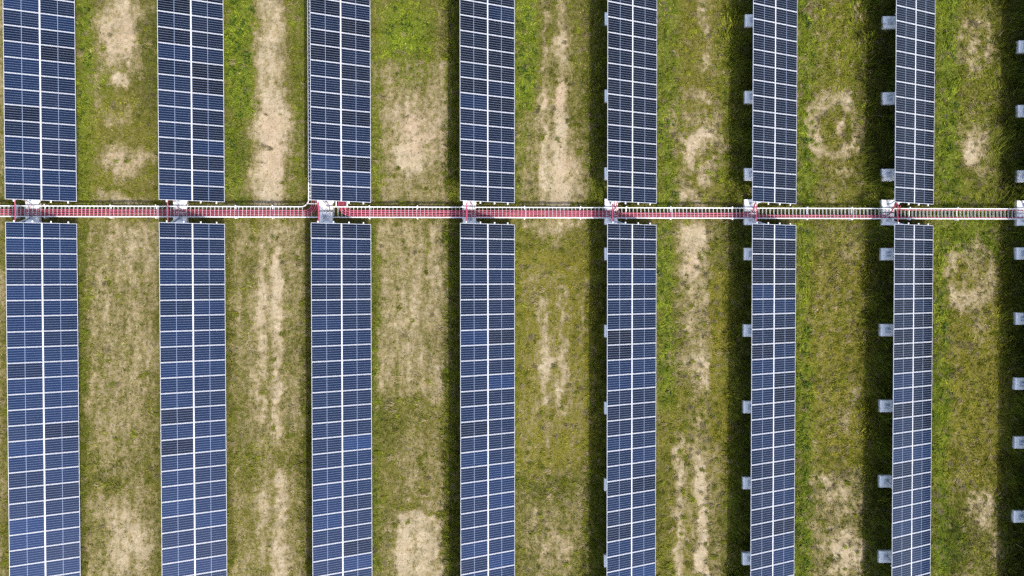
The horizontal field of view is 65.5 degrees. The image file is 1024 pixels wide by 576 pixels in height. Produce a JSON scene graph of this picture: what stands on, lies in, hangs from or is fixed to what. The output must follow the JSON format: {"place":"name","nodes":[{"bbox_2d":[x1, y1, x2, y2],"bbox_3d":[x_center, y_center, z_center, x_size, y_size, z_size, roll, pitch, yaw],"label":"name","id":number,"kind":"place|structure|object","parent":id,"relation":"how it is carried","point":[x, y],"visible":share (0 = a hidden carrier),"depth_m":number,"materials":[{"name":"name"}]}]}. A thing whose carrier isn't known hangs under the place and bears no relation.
{"place":"outdoors","nodes":[
{"label":"outdoors","id":0,"kind":"place"},
{"bbox_2d":[0,0,1023,575],"bbox_3d":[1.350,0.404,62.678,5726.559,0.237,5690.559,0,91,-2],"label":"ground","id":1,"kind":"structure","parent":0,"point":[272,128],"depth_m":62.56,"materials":[{"name":"green plant"}]},
{"bbox_2d":[3,0,76,208],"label":"solar array","id":2,"kind":"object","parent":1,"relation":"on","point":[23,169],"visible":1,"depth_m":59.19,"materials":[{"name":"blue glass"}]},
{"bbox_2d":[5,212,79,575],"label":"solar array","id":3,"kind":"object","parent":1,"relation":"on","point":[29,246],"visible":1,"depth_m":59.56,"materials":[{"name":"blue glass"}]},
{"bbox_2d":[157,0,224,208],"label":"solar array","id":4,"kind":"object","parent":1,"relation":"on","point":[181,170],"visible":1,"depth_m":59.65,"materials":[{"name":"glass"}]},
{"bbox_2d":[159,212,226,575],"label":"solar array","id":5,"kind":"object","parent":1,"relation":"on","point":[182,258],"visible":1,"depth_m":60.03,"materials":[{"name":"glass"}]},
{"bbox_2d":[310,0,370,210],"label":"solar array","id":6,"kind":"object","parent":1,"relation":"on","point":[335,171],"visible":1,"depth_m":60.12,"materials":[{"name":"glass"}]},
{"bbox_2d":[311,211,371,575],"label":"solar array","id":7,"kind":"object","parent":1,"relation":"on","point":[345,258],"visible":1,"depth_m":60.51,"materials":[{"name":"glass"}]},
{"bbox_2d":[460,213,514,575],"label":"solar array","id":8,"kind":"object","parent":1,"relation":"on","point":[487,260],"visible":1,"depth_m":60.98,"materials":[{"name":"glass"}]},
{"bbox_2d":[460,0,514,209],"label":"solar array","id":9,"kind":"object","parent":1,"relation":"on","point":[494,172],"visible":0.99,"depth_m":60.59,"materials":[{"name":"glass"}]},
{"bbox_2d":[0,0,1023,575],"bbox_3d":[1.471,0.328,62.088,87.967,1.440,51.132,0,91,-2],"label":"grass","id":10,"kind":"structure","parent":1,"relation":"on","point":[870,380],"depth_m":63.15,"materials":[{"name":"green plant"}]},
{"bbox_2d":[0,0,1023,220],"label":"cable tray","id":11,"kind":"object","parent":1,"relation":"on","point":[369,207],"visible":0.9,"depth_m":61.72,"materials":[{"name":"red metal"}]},
{"bbox_2d":[14,199,33,221],"bbox_3d":[-36.420,-5.774,59.512,0.612,1.748,2.071,0,91,-2],"label":"bridging duct","id":12,"kind":"object","parent":11,"relation":"on","point":[15,208],"visible":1,"depth_m":58.71,"materials":[{"name":"grey metal"}]},
{"bbox_2d":[0,153,311,210],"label":"red duct","id":13,"kind":"object","parent":11,"relation":"on","point":[159,209],"visible":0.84,"depth_m":60.83,"materials":[{"name":"red plastic"}]},
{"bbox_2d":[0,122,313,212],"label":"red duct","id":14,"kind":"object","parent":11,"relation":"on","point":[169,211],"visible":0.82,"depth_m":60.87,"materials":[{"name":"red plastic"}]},
{"bbox_2d":[0,200,315,214],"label":"red duct","id":15,"kind":"object","parent":11,"relation":"on","point":[173,213],"visible":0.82,"depth_m":60.87,"materials":[{"name":"red plastic"}]},
{"bbox_2d":[0,202,317,215],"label":"red duct","id":16,"kind":"object","parent":11,"relation":"on","point":[157,215],"visible":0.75,"depth_m":60.78,"materials":[{"name":"red plastic"}]},
{"bbox_2d":[167,200,185,222],"bbox_3d":[-25.258,-5.788,59.985,0.850,1.748,2.071,0,91,-2],"label":"bridging duct","id":17,"kind":"object","parent":11,"relation":"on","point":[178,209],"visible":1,"depth_m":59.97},
{"bbox_2d":[318,200,333,220],"bbox_3d":[-14.074,-5.802,60.459,1.022,1.749,2.071,0,91,-2],"label":"bridging duct","id":18,"kind":"object","parent":11,"relation":"on","point":[318,209],"visible":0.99,"depth_m":59.64,"materials":[{"name":"grey metal"}]},
{"bbox_2d":[466,201,477,220],"bbox_3d":[-3.052,-5.815,60.926,0.920,1.748,2.071,0,91,-2],"label":"bridging duct","id":19,"kind":"object","parent":11,"relation":"on","point":[469,209],"visible":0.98,"depth_m":61.02,"materials":[{"name":"grey metal"}]},
{"bbox_2d":[344,186,616,211],"bbox_3d":[-2.334,-8.200,61.263,21.160,1.270,4.542,0,91,-2],"label":"red duct","id":20,"kind":"object","parent":11,"relation":"on","point":[499,210],"visible":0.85,"depth_m":61.99,"materials":[{"name":"red plastic"}]},
{"bbox_2d":[342,201,755,213],"bbox_3d":[3.031,-8.134,61.492,32.220,1.270,4.686,0,91,-2],"label":"red duct","id":21,"kind":"object","parent":11,"relation":"on","point":[553,212],"visible":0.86,"depth_m":62.15,"materials":[{"name":"red plastic"}]},
{"bbox_2d":[610,201,619,221],"bbox_3d":[8.049,-5.826,61.401,0.913,1.740,2.063,0,91,-2],"label":"bridging duct","id":22,"kind":"object","parent":11,"relation":"on","point":[613,210],"visible":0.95,"depth_m":60.59,"materials":[{"name":"grey metal"}]},
{"bbox_2d":[340,155,896,215],"bbox_3d":[8.496,-8.069,61.724,43.480,1.270,4.831,0,91,-2],"label":"red duct","id":23,"kind":"object","parent":11,"relation":"on","point":[617,214],"visible":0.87,"depth_m":62.39,"materials":[{"name":"red plastic"}]},
{"bbox_2d":[338,201,1022,218],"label":"red duct","id":24,"kind":"object","parent":11,"relation":"on","point":[665,216],"visible":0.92,"depth_m":62.53,"materials":[{"name":"red plastic"}]},
{"bbox_2d":[753,202,757,221],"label":"bridging duct","id":25,"kind":"object","parent":11,"relation":"on","point":[756,212],"visible":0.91,"depth_m":61.06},
{"bbox_2d":[889,203,898,221],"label":"bridging duct","id":26,"kind":"object","parent":11,"relation":"on","point":[894,211],"visible":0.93,"depth_m":62.36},
{"bbox_2d":[899,206,1022,210],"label":"red duct","id":27,"kind":"object","parent":11,"relation":"on","point":[963,210],"visible":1,"depth_m":63.52,"materials":[{"name":"red plastic"}]},
{"bbox_2d":[604,215,655,575],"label":"solar array","id":28,"kind":"object","parent":1,"relation":"on","point":[629,250],"visible":0.99,"depth_m":61.46,"materials":[{"name":"glass"}]},
{"bbox_2d":[604,0,656,211],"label":"solar array","id":29,"kind":"object","parent":1,"relation":"on","point":[628,172],"visible":1,"depth_m":61.06,"materials":[{"name":"glass"}]},
{"bbox_2d":[741,213,795,575],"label":"solar array","id":30,"kind":"object","parent":1,"relation":"on","point":[773,275],"visible":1,"depth_m":61.95,"materials":[{"name":"glass"}]},
{"bbox_2d":[743,0,796,211],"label":"solar array","id":31,"kind":"object","parent":1,"relation":"on","point":[775,171],"visible":1,"depth_m":61.56,"materials":[{"name":"glass"}]},
{"bbox_2d":[877,213,932,575],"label":"solar array","id":32,"kind":"object","parent":1,"relation":"on","point":[909,554],"visible":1,"depth_m":62.46,"materials":[{"name":"glass"}]},
{"bbox_2d":[879,0,934,211],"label":"solar array","id":33,"kind":"object","parent":1,"relation":"on","point":[911,22],"visible":0.99,"depth_m":62.07,"materials":[{"name":"glass"}]},
{"bbox_2d":[1011,213,1023,522],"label":"solar array","id":34,"kind":"object","parent":1,"relation":"on","point":[1018,515],"visible":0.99,"depth_m":64.07,"materials":[{"name":"grey glass"}]},
{"bbox_2d":[1014,40,1023,212],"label":"solar array","id":35,"kind":"object","parent":1,"relation":"on","point":[1019,205],"visible":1,"depth_m":63.77,"materials":[{"name":"grey glass"}]}
]}

